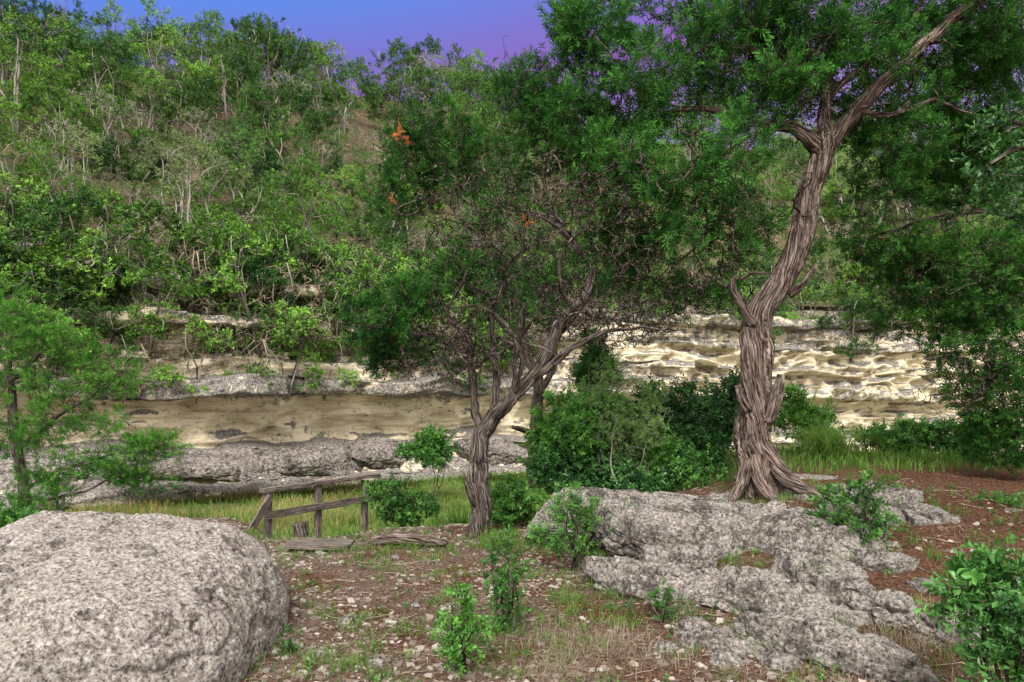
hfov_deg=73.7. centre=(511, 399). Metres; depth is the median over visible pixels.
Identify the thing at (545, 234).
juniper tree
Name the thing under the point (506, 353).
ledge shrub
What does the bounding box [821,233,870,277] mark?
leaved tree
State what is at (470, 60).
juniper tree
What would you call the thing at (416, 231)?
juniper tree
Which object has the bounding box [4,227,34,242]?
ledge shrub
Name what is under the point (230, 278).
ledge shrub
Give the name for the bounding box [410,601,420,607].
stone
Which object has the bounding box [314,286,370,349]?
ledge shrub
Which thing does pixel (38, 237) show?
ledge shrub
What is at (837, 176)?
juniper tree
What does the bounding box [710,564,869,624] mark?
rock slab
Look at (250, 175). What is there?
juniper tree
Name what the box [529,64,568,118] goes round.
juniper tree
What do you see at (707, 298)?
dry brush
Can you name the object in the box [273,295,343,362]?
ledge shrub
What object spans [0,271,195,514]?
juniper tree
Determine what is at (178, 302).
dry brush
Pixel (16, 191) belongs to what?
ledge shrub
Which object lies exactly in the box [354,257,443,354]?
ledge shrub
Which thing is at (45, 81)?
juniper tree
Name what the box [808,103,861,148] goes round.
juniper tree
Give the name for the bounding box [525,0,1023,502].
juniper tree
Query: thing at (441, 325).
dry brush
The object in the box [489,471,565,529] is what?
shrub
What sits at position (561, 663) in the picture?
grass clump
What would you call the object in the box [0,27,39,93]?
leaved tree
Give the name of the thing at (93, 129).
juniper tree
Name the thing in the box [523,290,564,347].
ledge shrub
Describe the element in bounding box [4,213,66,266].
ledge shrub
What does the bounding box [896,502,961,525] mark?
rock
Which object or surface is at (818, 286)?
ledge shrub
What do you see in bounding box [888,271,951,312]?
ledge shrub
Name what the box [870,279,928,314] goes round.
ledge shrub
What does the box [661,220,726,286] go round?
juniper tree
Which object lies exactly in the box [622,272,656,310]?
ledge shrub
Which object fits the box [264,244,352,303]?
shrub
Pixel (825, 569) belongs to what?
grass clump
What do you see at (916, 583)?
stone
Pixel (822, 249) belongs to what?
juniper tree
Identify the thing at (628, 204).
juniper tree
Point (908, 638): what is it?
grass clump
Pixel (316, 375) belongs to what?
ledge shrub
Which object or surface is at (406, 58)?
juniper tree
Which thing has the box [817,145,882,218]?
leaved tree
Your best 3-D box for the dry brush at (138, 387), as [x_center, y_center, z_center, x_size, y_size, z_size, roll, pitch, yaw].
[-11.851,-1.026,20.728,2.647,2.332,2.582,0,0,19]
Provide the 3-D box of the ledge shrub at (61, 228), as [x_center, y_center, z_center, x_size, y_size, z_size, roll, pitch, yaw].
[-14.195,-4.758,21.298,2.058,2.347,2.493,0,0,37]
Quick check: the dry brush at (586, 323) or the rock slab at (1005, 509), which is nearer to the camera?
the rock slab at (1005, 509)
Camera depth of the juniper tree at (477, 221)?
33.33 m
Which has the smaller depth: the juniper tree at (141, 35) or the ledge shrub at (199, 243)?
the ledge shrub at (199, 243)
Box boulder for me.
[0,510,289,681]
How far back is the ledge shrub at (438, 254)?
30.17 m
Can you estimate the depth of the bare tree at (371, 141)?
42.04 m
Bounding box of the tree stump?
[292,521,308,537]
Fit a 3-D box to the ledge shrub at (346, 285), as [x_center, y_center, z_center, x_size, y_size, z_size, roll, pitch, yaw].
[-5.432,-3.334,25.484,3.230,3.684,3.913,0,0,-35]
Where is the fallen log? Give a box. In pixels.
[371,532,447,546]
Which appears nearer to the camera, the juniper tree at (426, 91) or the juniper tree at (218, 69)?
the juniper tree at (218, 69)
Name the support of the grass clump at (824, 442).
on the ground at (941, 482)
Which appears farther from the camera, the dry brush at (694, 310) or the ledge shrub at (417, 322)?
the dry brush at (694, 310)
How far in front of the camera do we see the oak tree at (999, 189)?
4.07 m
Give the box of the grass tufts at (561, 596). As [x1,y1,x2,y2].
[229,468,1023,681]
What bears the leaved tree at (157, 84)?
on the hillside
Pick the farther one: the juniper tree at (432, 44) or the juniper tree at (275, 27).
the juniper tree at (432, 44)
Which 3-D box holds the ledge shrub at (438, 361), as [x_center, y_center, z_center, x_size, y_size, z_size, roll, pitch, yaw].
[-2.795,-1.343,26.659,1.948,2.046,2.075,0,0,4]
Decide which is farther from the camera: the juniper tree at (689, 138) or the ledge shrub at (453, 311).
the juniper tree at (689, 138)
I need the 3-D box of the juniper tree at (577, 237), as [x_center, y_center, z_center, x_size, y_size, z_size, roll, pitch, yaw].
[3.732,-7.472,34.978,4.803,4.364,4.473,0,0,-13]
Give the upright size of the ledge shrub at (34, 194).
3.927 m
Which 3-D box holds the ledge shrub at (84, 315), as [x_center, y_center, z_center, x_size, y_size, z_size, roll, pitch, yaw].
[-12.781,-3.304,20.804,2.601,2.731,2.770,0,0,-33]
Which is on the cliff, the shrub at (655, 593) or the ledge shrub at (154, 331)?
the ledge shrub at (154, 331)
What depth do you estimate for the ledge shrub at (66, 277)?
19.87 m
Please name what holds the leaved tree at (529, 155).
on the hillside
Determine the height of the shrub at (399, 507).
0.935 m
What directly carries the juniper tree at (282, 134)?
on the hillside
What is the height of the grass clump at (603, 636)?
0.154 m
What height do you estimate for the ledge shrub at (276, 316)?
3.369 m
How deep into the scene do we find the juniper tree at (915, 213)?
49.33 m
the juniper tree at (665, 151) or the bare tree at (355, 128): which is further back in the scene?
the juniper tree at (665, 151)
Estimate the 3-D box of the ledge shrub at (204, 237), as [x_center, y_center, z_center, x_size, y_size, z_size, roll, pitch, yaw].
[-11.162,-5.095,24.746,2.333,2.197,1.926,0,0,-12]
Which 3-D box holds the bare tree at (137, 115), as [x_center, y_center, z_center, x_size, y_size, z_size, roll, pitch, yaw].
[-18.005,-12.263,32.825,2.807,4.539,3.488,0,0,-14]
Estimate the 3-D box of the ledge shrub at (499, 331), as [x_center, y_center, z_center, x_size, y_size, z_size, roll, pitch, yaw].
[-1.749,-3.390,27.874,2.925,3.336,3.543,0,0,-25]
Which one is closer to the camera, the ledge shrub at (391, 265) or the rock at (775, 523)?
the rock at (775, 523)
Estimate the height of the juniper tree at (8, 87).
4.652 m
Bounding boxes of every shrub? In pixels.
[0,177,102,302]
[0,188,59,296]
[0,218,106,341]
[0,230,54,315]
[0,236,83,362]
[0,246,88,344]
[0,249,115,373]
[0,258,34,309]
[0,500,40,527]
[1,186,157,309]
[3,206,36,251]
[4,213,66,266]
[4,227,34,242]
[7,181,59,212]
[16,320,107,398]
[23,218,84,250]
[25,228,152,355]
[29,256,101,318]
[31,216,82,249]
[40,248,135,332]
[55,287,142,363]
[57,196,151,282]
[60,189,115,245]
[63,319,144,404]
[82,184,146,254]
[87,242,204,349]
[103,232,186,302]
[104,189,204,284]
[127,258,193,320]
[144,311,237,403]
[159,223,227,301]
[168,205,252,298]
[171,237,254,314]
[174,229,228,277]
[180,217,230,262]
[191,216,299,316]
[195,236,320,357]
[197,215,250,276]
[199,254,298,341]
[219,242,274,297]
[228,333,285,377]
[231,235,320,318]
[236,222,295,279]
[240,252,313,331]
[245,308,332,398]
[250,220,330,301]
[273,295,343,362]
[274,224,320,265]
[274,308,319,359]
[274,622,304,655]
[275,228,339,283]
[282,248,345,313]
[288,327,360,400]
[291,273,351,334]
[302,239,380,316]
[306,244,358,287]
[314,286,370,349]
[321,236,368,290]
[321,245,388,313]
[325,296,396,368]
[327,258,397,354]
[335,239,390,299]
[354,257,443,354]
[355,471,441,527]
[362,260,421,314]
[368,231,429,266]
[368,249,420,306]
[389,293,442,340]
[390,291,433,342]
[394,420,460,499]
[397,315,429,370]
[409,252,443,299]
[409,293,459,353]
[418,340,465,374]
[419,286,499,367]
[422,247,457,294]
[424,310,457,357]
[425,248,491,280]
[433,270,464,319]
[436,262,487,320]
[438,276,508,347]
[438,295,478,340]
[443,250,502,270]
[450,294,515,370]
[451,267,536,360]
[456,337,499,394]
[472,258,504,316]
[475,320,517,370]
[482,278,554,358]
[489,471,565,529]
[499,286,547,356]
[501,285,530,329]
[501,300,516,344]
[504,249,543,303]
[512,258,568,306]
[517,375,641,494]
[521,442,666,499]
[521,478,632,571]
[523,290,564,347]
[526,259,581,331]
[533,255,563,306]
[539,248,580,295]
[546,267,584,320]
[563,266,614,320]
[569,350,673,489]
[599,287,645,317]
[611,578,696,622]
[619,428,738,492]
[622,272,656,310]
[623,364,739,491]
[627,274,670,316]
[642,277,671,310]
[693,264,727,283]
[699,273,748,329]
[715,269,775,329]
[726,286,754,314]
[735,321,784,356]
[738,257,791,310]
[743,279,790,315]
[757,283,786,317]
[770,381,851,448]
[778,276,836,328]
[778,281,827,333]
[802,468,907,549]
[806,270,846,299]
[808,270,831,306]
[815,297,882,361]
[822,275,872,331]
[828,264,882,296]
[840,283,886,319]
[848,295,886,330]
[849,412,964,454]
[850,280,899,330]
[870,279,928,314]
[871,282,922,321]
[881,281,929,328]
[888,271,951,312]
[902,284,954,314]
[913,531,1023,681]
[922,406,1003,455]
[929,272,994,316]
[935,488,1023,507]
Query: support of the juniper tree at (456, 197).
on the hillside
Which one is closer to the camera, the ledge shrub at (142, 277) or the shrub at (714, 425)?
the shrub at (714, 425)
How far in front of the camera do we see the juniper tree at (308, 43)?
52.17 m
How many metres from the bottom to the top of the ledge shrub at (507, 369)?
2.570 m
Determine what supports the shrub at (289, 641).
on the ground at (941, 482)
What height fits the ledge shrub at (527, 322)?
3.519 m
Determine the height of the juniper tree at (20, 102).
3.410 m
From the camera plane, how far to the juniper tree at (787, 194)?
49.82 m
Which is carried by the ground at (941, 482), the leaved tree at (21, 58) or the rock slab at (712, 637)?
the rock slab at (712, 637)
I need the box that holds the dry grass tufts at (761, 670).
[234,492,980,681]
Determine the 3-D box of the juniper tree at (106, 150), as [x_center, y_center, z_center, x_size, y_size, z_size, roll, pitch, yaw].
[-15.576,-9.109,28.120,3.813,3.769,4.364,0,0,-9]
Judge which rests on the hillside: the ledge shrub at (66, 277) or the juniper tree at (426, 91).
the juniper tree at (426, 91)
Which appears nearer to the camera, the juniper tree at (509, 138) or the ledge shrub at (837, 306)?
the ledge shrub at (837, 306)
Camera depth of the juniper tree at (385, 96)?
50.04 m
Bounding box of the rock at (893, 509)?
[814,498,905,527]
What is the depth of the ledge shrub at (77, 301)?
20.14 m
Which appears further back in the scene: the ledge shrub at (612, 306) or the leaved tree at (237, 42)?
the leaved tree at (237, 42)
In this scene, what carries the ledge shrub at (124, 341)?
on the cliff
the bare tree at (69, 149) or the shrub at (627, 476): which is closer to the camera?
the shrub at (627, 476)
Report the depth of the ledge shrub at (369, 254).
26.49 m
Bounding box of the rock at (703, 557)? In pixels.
[639,543,717,572]
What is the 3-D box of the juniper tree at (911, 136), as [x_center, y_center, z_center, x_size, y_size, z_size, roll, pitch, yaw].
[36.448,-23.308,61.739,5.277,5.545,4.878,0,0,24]
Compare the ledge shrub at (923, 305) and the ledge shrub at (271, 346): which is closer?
the ledge shrub at (271, 346)
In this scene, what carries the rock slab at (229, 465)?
on the ground at (941, 482)
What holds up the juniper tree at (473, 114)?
on the hillside
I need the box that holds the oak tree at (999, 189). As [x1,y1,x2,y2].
[947,94,1023,232]
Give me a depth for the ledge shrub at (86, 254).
19.77 m
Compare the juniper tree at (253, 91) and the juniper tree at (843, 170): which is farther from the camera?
the juniper tree at (843, 170)
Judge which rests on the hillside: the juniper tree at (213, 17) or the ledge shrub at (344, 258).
the juniper tree at (213, 17)
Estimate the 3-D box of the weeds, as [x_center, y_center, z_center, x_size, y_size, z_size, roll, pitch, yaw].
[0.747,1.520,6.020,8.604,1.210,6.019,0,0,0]
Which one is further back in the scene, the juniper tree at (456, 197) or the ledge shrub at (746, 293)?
the juniper tree at (456, 197)
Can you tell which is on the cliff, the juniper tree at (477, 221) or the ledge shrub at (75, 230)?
the ledge shrub at (75, 230)
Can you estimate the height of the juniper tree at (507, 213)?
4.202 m
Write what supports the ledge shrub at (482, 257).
on the cliff
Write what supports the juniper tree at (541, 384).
on the ground at (941, 482)
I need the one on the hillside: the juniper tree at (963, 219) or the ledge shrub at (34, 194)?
the juniper tree at (963, 219)
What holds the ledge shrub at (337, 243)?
on the cliff
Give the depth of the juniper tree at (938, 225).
44.77 m
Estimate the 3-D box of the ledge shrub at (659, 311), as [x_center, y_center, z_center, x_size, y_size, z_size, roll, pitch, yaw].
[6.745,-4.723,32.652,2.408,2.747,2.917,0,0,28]
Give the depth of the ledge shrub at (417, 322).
26.45 m
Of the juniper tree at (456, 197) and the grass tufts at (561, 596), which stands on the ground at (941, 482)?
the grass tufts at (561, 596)
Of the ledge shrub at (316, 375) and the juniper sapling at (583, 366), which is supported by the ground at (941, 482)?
the juniper sapling at (583, 366)
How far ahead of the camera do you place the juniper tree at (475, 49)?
57.69 m
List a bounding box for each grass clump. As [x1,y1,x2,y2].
[394,504,470,526]
[457,523,539,553]
[476,606,689,681]
[478,628,674,681]
[770,414,896,459]
[778,561,863,589]
[846,605,998,668]
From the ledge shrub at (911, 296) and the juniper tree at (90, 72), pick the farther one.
the juniper tree at (90, 72)
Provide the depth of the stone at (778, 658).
4.00 m
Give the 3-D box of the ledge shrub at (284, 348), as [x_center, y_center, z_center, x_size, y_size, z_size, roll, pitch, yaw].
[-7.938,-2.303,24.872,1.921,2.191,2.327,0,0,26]
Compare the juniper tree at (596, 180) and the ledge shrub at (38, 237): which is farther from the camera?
the juniper tree at (596, 180)
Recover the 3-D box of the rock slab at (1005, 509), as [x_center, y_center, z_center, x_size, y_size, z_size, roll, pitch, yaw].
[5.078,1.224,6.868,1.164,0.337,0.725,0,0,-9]
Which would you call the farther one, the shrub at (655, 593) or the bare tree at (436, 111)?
the bare tree at (436, 111)
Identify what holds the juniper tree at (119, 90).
on the hillside
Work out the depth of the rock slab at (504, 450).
23.02 m
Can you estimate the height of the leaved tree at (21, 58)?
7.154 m
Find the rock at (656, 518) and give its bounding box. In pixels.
[600,489,754,560]
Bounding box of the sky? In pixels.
[1,0,1023,157]
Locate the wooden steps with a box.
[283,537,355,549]
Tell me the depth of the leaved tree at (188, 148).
31.21 m
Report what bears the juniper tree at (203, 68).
on the hillside
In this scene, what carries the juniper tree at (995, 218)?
on the hillside
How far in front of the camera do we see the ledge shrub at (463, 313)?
28.06 m
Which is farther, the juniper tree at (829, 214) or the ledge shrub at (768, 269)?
the juniper tree at (829, 214)
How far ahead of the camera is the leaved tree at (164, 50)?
44.08 m
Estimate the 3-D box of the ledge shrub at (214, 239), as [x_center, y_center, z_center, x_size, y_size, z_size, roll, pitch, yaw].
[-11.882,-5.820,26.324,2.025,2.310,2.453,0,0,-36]
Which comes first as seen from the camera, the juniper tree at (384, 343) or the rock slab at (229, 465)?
the juniper tree at (384, 343)
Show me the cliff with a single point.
(890, 382)
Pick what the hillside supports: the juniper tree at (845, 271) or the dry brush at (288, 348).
the juniper tree at (845, 271)
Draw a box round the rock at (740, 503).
[706,492,789,506]
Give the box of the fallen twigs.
[254,475,1023,681]
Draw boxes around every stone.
[311,646,325,657]
[315,550,325,556]
[326,561,338,565]
[337,614,353,623]
[346,586,354,590]
[368,655,383,666]
[391,554,398,560]
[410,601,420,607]
[654,639,676,653]
[673,616,712,636]
[699,593,718,608]
[709,646,744,666]
[729,618,746,632]
[757,649,801,672]
[908,577,933,594]
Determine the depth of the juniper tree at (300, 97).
40.10 m
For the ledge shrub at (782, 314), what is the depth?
33.79 m
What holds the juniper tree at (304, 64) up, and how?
on the hillside
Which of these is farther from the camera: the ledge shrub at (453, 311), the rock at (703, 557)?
the ledge shrub at (453, 311)
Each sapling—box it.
[430,580,500,678]
[479,523,535,635]
[565,320,622,395]
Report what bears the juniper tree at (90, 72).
on the hillside
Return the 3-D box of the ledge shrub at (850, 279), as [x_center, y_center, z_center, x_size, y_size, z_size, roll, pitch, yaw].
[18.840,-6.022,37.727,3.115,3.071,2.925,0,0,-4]
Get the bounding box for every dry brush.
[0,308,93,401]
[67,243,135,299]
[67,333,175,404]
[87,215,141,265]
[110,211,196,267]
[110,288,204,361]
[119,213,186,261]
[140,237,236,314]
[165,296,249,358]
[204,329,292,387]
[233,260,340,352]
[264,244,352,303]
[289,272,364,353]
[305,275,365,329]
[334,323,365,361]
[352,242,385,288]
[412,296,466,351]
[502,312,576,370]
[550,281,605,329]
[575,284,617,315]
[676,294,717,327]
[688,277,733,314]
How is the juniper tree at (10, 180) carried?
on the hillside
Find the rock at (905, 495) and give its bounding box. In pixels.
[784,483,924,505]
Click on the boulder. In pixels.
(90, 596)
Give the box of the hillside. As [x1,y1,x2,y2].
[0,59,1023,307]
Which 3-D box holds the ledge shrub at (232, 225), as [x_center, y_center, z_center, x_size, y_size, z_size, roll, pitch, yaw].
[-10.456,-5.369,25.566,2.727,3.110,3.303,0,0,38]
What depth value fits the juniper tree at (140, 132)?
30.94 m
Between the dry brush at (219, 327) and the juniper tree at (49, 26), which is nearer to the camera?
the dry brush at (219, 327)
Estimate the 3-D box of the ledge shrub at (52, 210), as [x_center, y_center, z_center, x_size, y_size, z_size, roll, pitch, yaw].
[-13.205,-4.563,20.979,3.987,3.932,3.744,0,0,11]
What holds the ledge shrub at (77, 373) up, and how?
on the cliff
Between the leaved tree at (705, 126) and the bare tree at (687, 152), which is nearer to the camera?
the bare tree at (687, 152)
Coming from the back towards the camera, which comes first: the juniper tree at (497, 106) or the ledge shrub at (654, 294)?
the juniper tree at (497, 106)
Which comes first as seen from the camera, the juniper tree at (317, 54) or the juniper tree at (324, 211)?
the juniper tree at (324, 211)
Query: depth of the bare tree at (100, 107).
33.38 m
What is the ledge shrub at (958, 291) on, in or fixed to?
on the cliff
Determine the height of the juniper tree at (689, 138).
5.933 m
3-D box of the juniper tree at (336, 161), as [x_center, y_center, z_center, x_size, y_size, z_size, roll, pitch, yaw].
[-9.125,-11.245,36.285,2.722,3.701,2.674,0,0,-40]
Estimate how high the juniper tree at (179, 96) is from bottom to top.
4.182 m
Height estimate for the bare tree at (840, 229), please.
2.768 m
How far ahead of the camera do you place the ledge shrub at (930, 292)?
34.40 m
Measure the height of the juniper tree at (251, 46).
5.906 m
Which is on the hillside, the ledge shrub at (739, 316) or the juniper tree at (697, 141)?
the juniper tree at (697, 141)
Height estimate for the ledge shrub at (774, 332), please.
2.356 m
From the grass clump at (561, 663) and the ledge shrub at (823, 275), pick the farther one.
the ledge shrub at (823, 275)
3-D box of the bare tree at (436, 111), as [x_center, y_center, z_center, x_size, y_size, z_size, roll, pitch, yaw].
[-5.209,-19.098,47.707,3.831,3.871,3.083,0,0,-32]
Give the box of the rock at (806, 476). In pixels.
[735,473,837,479]
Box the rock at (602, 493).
[523,486,612,550]
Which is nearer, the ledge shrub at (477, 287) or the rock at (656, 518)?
the rock at (656, 518)
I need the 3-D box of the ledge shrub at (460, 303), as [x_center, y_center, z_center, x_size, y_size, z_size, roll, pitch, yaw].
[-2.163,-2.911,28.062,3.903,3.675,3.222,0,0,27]
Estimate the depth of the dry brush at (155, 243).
23.77 m
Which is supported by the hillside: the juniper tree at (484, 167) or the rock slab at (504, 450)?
the juniper tree at (484, 167)
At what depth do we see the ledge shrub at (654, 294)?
33.53 m
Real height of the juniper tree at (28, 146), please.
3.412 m
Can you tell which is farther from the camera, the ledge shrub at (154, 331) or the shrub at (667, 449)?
the ledge shrub at (154, 331)
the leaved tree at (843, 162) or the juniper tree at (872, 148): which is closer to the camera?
the leaved tree at (843, 162)
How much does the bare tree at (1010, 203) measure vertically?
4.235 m
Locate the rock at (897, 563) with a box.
[833,544,919,573]
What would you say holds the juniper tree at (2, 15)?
on the hillside
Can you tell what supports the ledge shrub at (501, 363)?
on the cliff
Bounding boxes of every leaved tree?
[0,3,79,139]
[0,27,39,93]
[0,60,41,115]
[0,96,31,143]
[37,121,113,203]
[98,69,189,141]
[117,124,225,222]
[133,140,262,257]
[145,16,212,78]
[145,42,194,88]
[156,136,211,194]
[165,22,222,95]
[199,28,279,108]
[306,38,357,94]
[502,67,533,116]
[508,151,551,198]
[626,197,689,255]
[680,96,722,143]
[716,170,755,211]
[724,242,765,283]
[773,152,808,198]
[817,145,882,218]
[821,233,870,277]
[843,168,887,218]
[927,192,1009,224]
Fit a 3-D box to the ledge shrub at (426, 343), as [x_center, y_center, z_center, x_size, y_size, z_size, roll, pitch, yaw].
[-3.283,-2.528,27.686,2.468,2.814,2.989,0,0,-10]
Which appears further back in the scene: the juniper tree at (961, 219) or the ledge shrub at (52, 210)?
the juniper tree at (961, 219)
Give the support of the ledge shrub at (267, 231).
on the cliff
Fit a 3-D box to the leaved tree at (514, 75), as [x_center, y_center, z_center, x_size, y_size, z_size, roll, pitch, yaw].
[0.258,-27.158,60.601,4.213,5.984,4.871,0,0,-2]
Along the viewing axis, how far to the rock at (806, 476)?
8.63 m
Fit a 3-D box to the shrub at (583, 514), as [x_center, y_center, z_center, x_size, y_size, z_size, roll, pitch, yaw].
[0.628,1.215,6.533,1.114,0.937,0.576,0,0,-26]
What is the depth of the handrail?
9.41 m
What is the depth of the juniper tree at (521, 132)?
47.61 m
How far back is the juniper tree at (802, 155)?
51.32 m
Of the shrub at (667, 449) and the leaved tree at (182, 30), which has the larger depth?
the leaved tree at (182, 30)
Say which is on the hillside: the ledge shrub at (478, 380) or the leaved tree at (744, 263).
the leaved tree at (744, 263)
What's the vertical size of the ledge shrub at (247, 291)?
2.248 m
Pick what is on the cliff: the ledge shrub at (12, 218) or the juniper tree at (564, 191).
the ledge shrub at (12, 218)
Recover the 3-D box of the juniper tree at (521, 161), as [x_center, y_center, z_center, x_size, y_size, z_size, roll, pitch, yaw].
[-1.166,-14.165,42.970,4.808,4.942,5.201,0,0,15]
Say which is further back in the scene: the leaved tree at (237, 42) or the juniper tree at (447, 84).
the juniper tree at (447, 84)
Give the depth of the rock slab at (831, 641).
4.05 m
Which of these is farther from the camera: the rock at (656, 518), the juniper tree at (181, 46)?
the juniper tree at (181, 46)
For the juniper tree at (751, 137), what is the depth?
64.00 m
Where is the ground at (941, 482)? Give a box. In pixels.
[6,450,1023,681]
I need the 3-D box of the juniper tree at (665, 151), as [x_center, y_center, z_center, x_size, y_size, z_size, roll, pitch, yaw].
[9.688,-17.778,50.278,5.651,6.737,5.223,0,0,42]
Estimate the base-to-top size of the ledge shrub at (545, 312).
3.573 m
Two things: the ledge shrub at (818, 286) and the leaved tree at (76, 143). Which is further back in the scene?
the ledge shrub at (818, 286)
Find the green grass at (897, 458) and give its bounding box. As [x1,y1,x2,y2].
[10,441,1023,540]
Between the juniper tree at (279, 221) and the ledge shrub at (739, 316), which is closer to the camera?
the juniper tree at (279, 221)
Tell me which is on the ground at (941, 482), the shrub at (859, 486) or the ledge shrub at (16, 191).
the shrub at (859, 486)
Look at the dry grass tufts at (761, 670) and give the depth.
4.28 m
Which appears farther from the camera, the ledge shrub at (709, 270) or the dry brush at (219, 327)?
the ledge shrub at (709, 270)
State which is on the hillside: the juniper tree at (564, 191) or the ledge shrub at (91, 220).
the juniper tree at (564, 191)
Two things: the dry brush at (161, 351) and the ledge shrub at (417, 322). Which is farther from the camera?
the ledge shrub at (417, 322)
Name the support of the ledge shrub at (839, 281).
on the cliff
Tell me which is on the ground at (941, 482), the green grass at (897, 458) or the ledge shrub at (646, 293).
the green grass at (897, 458)
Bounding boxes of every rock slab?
[105,448,276,482]
[253,446,363,476]
[341,437,408,469]
[452,436,527,464]
[580,555,720,601]
[679,624,766,657]
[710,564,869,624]
[738,611,938,681]
[792,571,923,633]
[901,608,1011,650]
[1004,507,1023,512]
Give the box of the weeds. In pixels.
[247,471,1023,681]
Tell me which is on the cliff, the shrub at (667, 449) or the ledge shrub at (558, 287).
the ledge shrub at (558, 287)
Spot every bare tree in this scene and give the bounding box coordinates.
[25,115,111,189]
[65,85,147,150]
[103,93,171,175]
[161,105,234,163]
[180,127,232,177]
[253,65,327,138]
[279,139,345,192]
[321,104,362,151]
[350,128,400,181]
[394,48,456,103]
[407,225,455,255]
[415,98,452,140]
[444,206,491,244]
[676,141,700,167]
[827,217,860,251]
[842,176,916,223]
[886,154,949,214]
[971,196,1023,229]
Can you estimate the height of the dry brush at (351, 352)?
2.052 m
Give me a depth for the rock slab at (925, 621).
4.30 m
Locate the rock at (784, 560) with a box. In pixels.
[770,548,868,580]
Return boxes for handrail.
[247,473,380,538]
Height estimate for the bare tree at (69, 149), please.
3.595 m
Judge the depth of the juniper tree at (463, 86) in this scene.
49.08 m
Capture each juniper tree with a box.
[0,0,85,67]
[0,1,57,84]
[0,6,55,46]
[0,27,115,105]
[0,50,45,124]
[0,89,26,120]
[0,110,52,188]
[0,126,63,200]
[0,167,51,216]
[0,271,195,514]
[1,64,109,157]
[2,139,104,228]
[7,17,133,109]
[9,12,114,74]
[9,54,102,135]
[10,48,132,134]
[19,17,90,62]
[25,0,118,69]
[34,45,111,98]
[35,105,109,173]
[61,30,163,135]
[68,35,149,80]
[70,64,132,115]
[74,133,186,217]
[78,0,147,72]
[81,94,161,182]
[109,0,189,75]
[118,16,206,78]
[120,22,222,125]
[133,22,204,75]
[133,38,223,112]
[139,74,215,139]
[174,52,272,123]
[177,7,248,65]
[179,17,224,68]
[182,162,288,247]
[187,9,245,78]
[187,42,274,155]
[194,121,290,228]
[202,128,285,214]
[218,148,287,200]
[219,12,315,108]
[220,80,294,163]
[222,23,298,101]
[225,16,291,80]
[229,12,284,64]
[230,167,313,235]
[238,101,325,189]
[243,17,316,94]
[244,144,306,215]
[252,153,355,249]
[265,82,344,155]
[271,28,321,86]
[278,45,349,95]
[282,40,353,115]
[285,36,333,91]
[292,109,345,169]
[292,163,390,226]
[295,58,351,105]
[300,54,385,133]
[306,194,378,243]
[314,153,361,213]
[336,36,691,540]
[339,179,419,267]
[353,138,436,208]
[355,184,447,234]
[357,53,426,117]
[359,36,427,97]
[368,150,438,193]
[373,196,456,250]
[381,57,447,125]
[384,50,430,101]
[402,33,453,101]
[423,90,506,157]
[432,42,473,105]
[432,59,490,103]
[433,56,500,117]
[439,149,505,207]
[440,150,488,215]
[441,53,490,98]
[446,192,538,266]
[447,88,526,171]
[449,68,500,135]
[452,47,499,101]
[453,57,522,133]
[455,218,694,487]
[459,186,535,253]
[460,141,537,201]
[479,75,516,125]
[479,129,526,189]
[493,180,531,233]
[512,114,574,173]
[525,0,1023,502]
[526,220,579,266]
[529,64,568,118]
[539,212,618,271]
[541,185,595,233]
[569,99,648,183]
[570,156,624,200]
[596,173,654,228]
[615,117,656,156]
[615,120,683,183]
[654,104,713,157]
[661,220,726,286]
[666,104,716,159]
[667,98,713,134]
[709,151,779,220]
[724,111,768,160]
[726,127,775,149]
[733,232,781,285]
[734,127,806,178]
[753,158,797,204]
[759,132,800,160]
[771,144,834,201]
[773,117,814,146]
[785,178,865,234]
[787,121,850,166]
[794,122,858,161]
[802,231,852,296]
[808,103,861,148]
[819,151,871,214]
[821,143,872,199]
[828,244,912,303]
[834,1,1023,478]
[842,116,892,174]
[843,219,906,267]
[872,160,948,235]
[884,125,927,152]
[910,197,968,226]
[912,175,951,213]
[912,184,993,234]
[926,223,961,240]
[951,217,992,256]
[968,214,1019,247]
[971,215,1023,269]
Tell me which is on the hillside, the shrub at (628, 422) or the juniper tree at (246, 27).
the juniper tree at (246, 27)
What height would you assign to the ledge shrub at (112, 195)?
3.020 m
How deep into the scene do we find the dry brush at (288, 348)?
23.43 m
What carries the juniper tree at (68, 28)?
on the hillside
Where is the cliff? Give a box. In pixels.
[0,234,1023,509]
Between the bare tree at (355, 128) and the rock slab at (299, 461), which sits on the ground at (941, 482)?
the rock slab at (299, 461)
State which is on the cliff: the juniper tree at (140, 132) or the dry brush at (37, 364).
the dry brush at (37, 364)
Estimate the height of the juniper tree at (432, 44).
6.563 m
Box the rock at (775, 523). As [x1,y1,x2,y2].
[738,500,902,561]
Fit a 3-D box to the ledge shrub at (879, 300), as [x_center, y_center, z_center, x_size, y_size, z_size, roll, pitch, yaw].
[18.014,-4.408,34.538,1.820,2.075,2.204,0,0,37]
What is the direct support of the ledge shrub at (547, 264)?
on the cliff
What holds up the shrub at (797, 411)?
on the ground at (941, 482)

